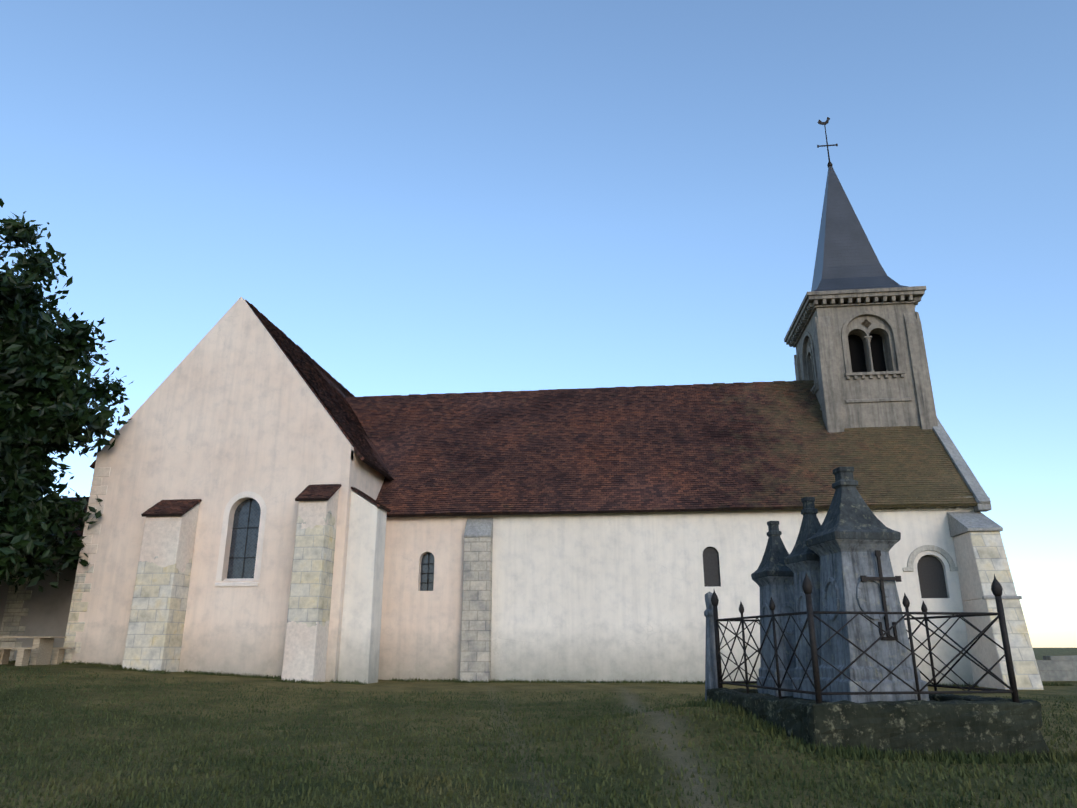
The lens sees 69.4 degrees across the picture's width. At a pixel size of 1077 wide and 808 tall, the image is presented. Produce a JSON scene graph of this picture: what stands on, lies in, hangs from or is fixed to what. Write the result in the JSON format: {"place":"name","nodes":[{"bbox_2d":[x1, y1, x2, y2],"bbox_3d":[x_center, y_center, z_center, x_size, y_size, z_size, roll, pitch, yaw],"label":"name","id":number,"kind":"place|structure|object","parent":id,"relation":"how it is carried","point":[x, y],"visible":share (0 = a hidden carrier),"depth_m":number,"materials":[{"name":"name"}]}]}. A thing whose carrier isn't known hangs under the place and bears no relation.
{"place":"outdoors","nodes":[
{"label":"outdoors","id":0,"kind":"place"},
{"bbox_2d":[0,198,132,539],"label":"tree","id":1,"kind":"object","parent":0,"point":[29,321],"depth_m":24.44,"materials":[{"name":"green plant"}]},
{"bbox_2d":[0,357,102,592],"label":"tree foliage","id":2,"kind":"object","parent":1,"relation":"attached to","point":[24,512],"depth_m":22.46,"materials":[{"name":"green plant"}]},
{"bbox_2d":[0,648,1076,807],"bbox_3d":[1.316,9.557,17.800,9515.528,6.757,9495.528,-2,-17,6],"label":"ground","id":3,"kind":"structure","parent":0,"point":[626,689],"depth_m":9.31,"materials":[{"name":"green plant"}]},
{"bbox_2d":[0,638,64,665],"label":"picnic table supports","id":4,"kind":"object","parent":3,"relation":"on","point":[42,656],"visible":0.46,"depth_m":21.89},
{"bbox_2d":[0,636,75,648],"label":"picnic table wood","id":5,"kind":"object","parent":4,"relation":"on","point":[33,637],"visible":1,"depth_m":21.72,"materials":[{"name":"brown wood"}]},
{"bbox_2d":[0,539,76,660],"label":"annex","id":6,"kind":"object","parent":3,"relation":"on","point":[49,609],"visible":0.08,"depth_m":25.51,"materials":[{"name":"paint"}]},
{"bbox_2d":[0,557,32,660],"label":"corner quoins","id":7,"kind":"object","parent":6,"relation":"attached to","point":[13,614],"visible":0.38,"depth_m":25.51,"materials":[{"name":"beige stone"}]},
{"bbox_2d":[37,497,88,538],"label":"annex roof","id":8,"kind":"structure","parent":6,"relation":"on","point":[78,533],"depth_m":26.91,"materials":[{"name":"grey"}]},
{"bbox_2d":[122,503,199,671],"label":"buttress","id":9,"kind":"structure","parent":3,"relation":"on","point":[157,619],"depth_m":22.42,"materials":[{"name":"stone"}]},
{"bbox_2d":[141,499,201,516],"bbox_3d":[-11.039,3.108,23.429,1.270,0.097,1.120,-2,15,6],"label":"buttress cap","id":10,"kind":"object","parent":9,"relation":"on","point":[177,507],"visible":1,"depth_m":23.30,"materials":[{"name":"brown tile"}]},
{"bbox_2d":[64,450,384,681],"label":"transept","id":11,"kind":"structure","parent":3,"relation":"on","point":[238,630],"depth_m":23.36,"materials":[{"name":"beige paint"}]},
{"bbox_2d":[63,467,110,663],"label":"corner quoins","id":12,"kind":"object","parent":11,"relation":"attached to","point":[76,608],"visible":0.58,"depth_m":23.70,"materials":[{"name":"beige stone"}]},
{"bbox_2d":[95,297,353,465],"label":"gable","id":13,"kind":"structure","parent":11,"relation":"attached to","point":[233,387],"depth_m":24.75,"materials":[{"name":"beige paint"}]},
{"bbox_2d":[215,491,265,585],"bbox_3d":[-8.909,4.055,23.498,1.360,2.840,0.242,-2,-17,6],"label":"window surround","id":14,"kind":"object","parent":11,"relation":"attached to","point":[258,498],"visible":0.98,"depth_m":23.37,"materials":[{"name":"beige stone"}]},
{"bbox_2d":[227,499,260,578],"bbox_3d":[-8.882,4.133,23.714,1.080,2.580,0.040,-2,-17,6],"label":"window","id":15,"kind":"structure","parent":11,"relation":"on","point":[240,533],"depth_m":23.69,"materials":[{"name":"glass"}]},
{"bbox_2d":[236,500,258,576],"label":"window bars","id":16,"kind":"object","parent":15,"relation":"attached to","point":[244,557],"visible":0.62,"depth_m":23.59,"materials":[{"name":"black metal"}]},
{"bbox_2d":[246,301,393,480],"bbox_3d":[-6.789,1.160,31.584,0.174,7.150,13.840,-39,-18,-6],"label":"roof","id":17,"kind":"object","parent":11,"relation":"on","point":[331,394],"visible":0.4,"depth_m":26.72,"materials":[{"name":"tile"}]},
{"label":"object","id":18,"kind":"object","parent":11,"relation":"attached to","visible":0},
{"bbox_2d":[245,300,354,396],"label":"ridge tiles","id":19,"kind":"object","parent":18,"relation":"on","point":[302,350],"visible":0.23,"depth_m":30.76,"materials":[{"name":"tile"}]},
{"bbox_2d":[281,489,338,681],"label":"buttress","id":20,"kind":"structure","parent":3,"relation":"on","point":[306,640],"depth_m":21.90,"materials":[{"name":"stone"}]},
{"bbox_2d":[295,484,340,500],"bbox_3d":[-6.511,2.603,23.025,0.990,0.100,1.120,-2,15,6],"label":"buttress cap","id":21,"kind":"object","parent":20,"relation":"on","point":[321,492],"visible":1,"depth_m":22.88,"materials":[{"name":"brown tile"}]},
{"bbox_2d":[338,491,386,683],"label":"buttress","id":22,"kind":"structure","parent":3,"relation":"on","point":[361,628],"depth_m":22.86,"materials":[{"name":"paint"}]},
{"bbox_2d":[351,487,390,512],"bbox_3d":[-5.183,2.948,24.063,1.120,0.098,1.050,30,-11,15],"label":"buttress cap","id":23,"kind":"object","parent":22,"relation":"on","point":[372,500],"visible":0.98,"depth_m":23.66,"materials":[{"name":"brown tile"}]},
{"bbox_2d":[378,515,492,680],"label":"nave","id":24,"kind":"structure","parent":3,"relation":"on","point":[420,635],"depth_m":24.72,"materials":[{"name":"white paint"}]},
{"bbox_2d":[420,553,433,590],"bbox_3d":[-3.567,5.450,25.252,0.560,1.300,0.040,-2,-17,6],"label":"window","id":25,"kind":"structure","parent":24,"relation":"attached to","point":[425,569],"depth_m":25.23,"materials":[{"name":"glass"}]},
{"bbox_2d":[420,553,433,590],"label":"window bars","id":26,"kind":"object","parent":25,"relation":"attached to","point":[428,563],"visible":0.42,"depth_m":25.14,"materials":[{"name":"black metal"}]},
{"bbox_2d":[704,591,717,700],"bbox_3d":[2.467,3.654,11.242,0.255,1.845,0.240,5,-18,-16],"label":"stele","id":27,"kind":"object","parent":3,"relation":"on","point":[711,679],"visible":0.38,"depth_m":11.24,"materials":[{"name":"stone"}]},
{"bbox_2d":[491,506,973,684],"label":"nave","id":28,"kind":"structure","parent":3,"relation":"on","point":[605,597],"depth_m":23.95,"materials":[{"name":"white paint"}]},
{"bbox_2d":[460,537,492,681],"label":"buttress","id":29,"kind":"structure","parent":28,"relation":"attached to","point":[475,659],"depth_m":24.04,"materials":[{"name":"stone"}]},
{"bbox_2d":[464,518,492,538],"bbox_3d":[-1.921,3.961,24.995,0.870,0.689,0.440,-2,-17,6],"label":"buttress cap","id":30,"kind":"object","parent":29,"relation":"on","point":[478,527],"visible":0.81,"depth_m":24.95,"materials":[{"name":"grey stone"}]},
{"bbox_2d":[346,381,977,516],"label":"roof","id":31,"kind":"structure","parent":28,"relation":"on","point":[742,447],"depth_m":26.75,"materials":[{"name":"tile"}]},
{"bbox_2d":[703,547,720,586],"bbox_3d":[5.352,5.041,24.108,0.560,1.280,0.040,-2,-17,6],"label":"window","id":32,"kind":"structure","parent":28,"relation":"attached to","point":[711,568],"depth_m":24.08,"materials":[{"name":"grey glass"}]},
{"bbox_2d":[784,286,937,433],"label":"bell tower","id":33,"kind":"structure","parent":28,"relation":"on","point":[828,387],"depth_m":27.81,"materials":[{"name":"beige stone"}]},
{"bbox_2d":[811,166,908,290],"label":"spire","id":34,"kind":"structure","parent":33,"relation":"on","point":[846,258],"depth_m":30.12,"materials":[{"name":"stone"}]},
{"bbox_2d":[817,117,837,166],"bbox_3d":[12.077,-10.906,32.547,0.820,2.570,0.209,-2,-17,6],"label":"weathervane","id":35,"kind":"object","parent":34,"relation":"on","point":[820,122],"visible":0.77,"depth_m":32.53,"materials":[{"name":"grey metal"}]},
{"bbox_2d":[870,498,973,511],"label":"cornice","id":36,"kind":"structure","parent":28,"relation":"attached to","point":[922,509],"depth_m":23.70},
{"bbox_2d":[903,545,957,571],"bbox_3d":[11.731,4.614,23.305,1.640,0.779,0.060,-2,-17,6],"label":"hood mould","id":37,"kind":"object","parent":28,"relation":"attached to","point":[920,549],"visible":0.96,"depth_m":23.30,"materials":[{"name":"stone"}]},
{"bbox_2d":[917,555,947,597],"bbox_3d":[11.755,5.178,23.337,0.860,1.360,0.040,-2,-17,6],"label":"window","id":38,"kind":"structure","parent":28,"relation":"attached to","point":[931,576],"depth_m":23.30,"materials":[{"name":"grey glass"}]},
{"bbox_2d":[933,418,991,511],"bbox_3d":[13.610,1.029,26.350,0.380,5.935,4.926,-2,-17,6],"label":"coping","id":39,"kind":"object","parent":28,"relation":"on","point":[982,499],"visible":0.67,"depth_m":24.45,"materials":[{"name":"stone"}]},
{"bbox_3d":[3.233,2.827,32.261,22.240,7.405,0.171,-2,23,6],"label":"nave roof","id":40,"kind":"object","parent":28,"relation":"attached to","visible":0},
{"bbox_2d":[345,380,813,398],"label":"roof ridge","id":41,"kind":"structure","parent":40,"relation":"on","point":[564,389],"depth_m":31.06,"materials":[{"name":"tile"}]},
{"bbox_2d":[706,688,1049,756],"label":"stone plinth","id":42,"kind":"structure","parent":3,"relation":"on","point":[965,723],"depth_m":8.30,"materials":[{"name":"grey stone"}]},
{"bbox_2d":[751,521,795,696],"bbox_3d":[3.406,2.830,10.947,0.626,2.375,0.626,2,-17,-7],"label":"monument","id":43,"kind":"object","parent":42,"relation":"on","point":[772,575],"visible":0.69,"depth_m":10.79,"materials":[{"name":"stone"}]},
{"bbox_2d":[784,497,820,699],"bbox_3d":[3.668,2.497,10.215,0.626,2.575,0.626,4,-18,-12],"label":"monument","id":44,"kind":"object","parent":42,"relation":"on","point":[801,559],"visible":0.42,"depth_m":10.10,"materials":[{"name":"stone"}]},
{"bbox_2d":[711,573,1019,703],"bbox_3d":[3.930,2.997,9.971,2.470,1.415,2.870,3,-18,-9],"label":"iron fence","id":45,"kind":"object","parent":42,"relation":"on","point":[996,590],"visible":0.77,"depth_m":8.83,"materials":[{"name":"black metal"}]},
{"bbox_2d":[805,467,928,702],"bbox_3d":[3.907,2.163,9.564,0.920,2.825,0.920,2,-17,-5],"label":"monument","id":46,"kind":"object","parent":42,"relation":"on","point":[849,537],"visible":0.83,"depth_m":9.25,"materials":[{"name":"stone"}]},
{"bbox_2d":[860,550,901,639],"bbox_3d":[4.056,2.244,9.159,0.490,1.028,0.028,2,-17,-5],"label":"monument cross","id":47,"kind":"object","parent":46,"relation":"attached to","point":[880,578],"visible":0.88,"depth_m":9.18,"materials":[{"name":"black metal"}]},
{"bbox_2d":[953,531,1043,689],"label":"buttress","id":48,"kind":"structure","parent":3,"relation":"on","point":[981,559],"depth_m":21.57,"materials":[{"name":"stone"}]},
{"bbox_2d":[947,512,1021,599],"bbox_3d":[12.789,4.300,22.423,0.980,2.672,1.670,-2,-17,6],"label":"buttress cap","id":49,"kind":"object","parent":48,"relation":"on","point":[959,523],"visible":0.85,"depth_m":22.73,"materials":[{"name":"grey stone"}]},
{"bbox_2d":[1036,655,1076,680],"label":"wall","id":50,"kind":"structure","parent":3,"relation":"on","point":[1057,668],"depth_m":24.49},
{"bbox_2d":[0,0,1076,647],"label":"sky","id":51,"kind":"structure","parent":0,"point":[422,196],"materials":[{"name":"blue"}]},
{"bbox_2d":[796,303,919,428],"bbox_3d":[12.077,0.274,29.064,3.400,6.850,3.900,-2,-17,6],"label":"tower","id":52,"kind":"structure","parent":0,"point":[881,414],"depth_m":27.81,"materials":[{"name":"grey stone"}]}
]}

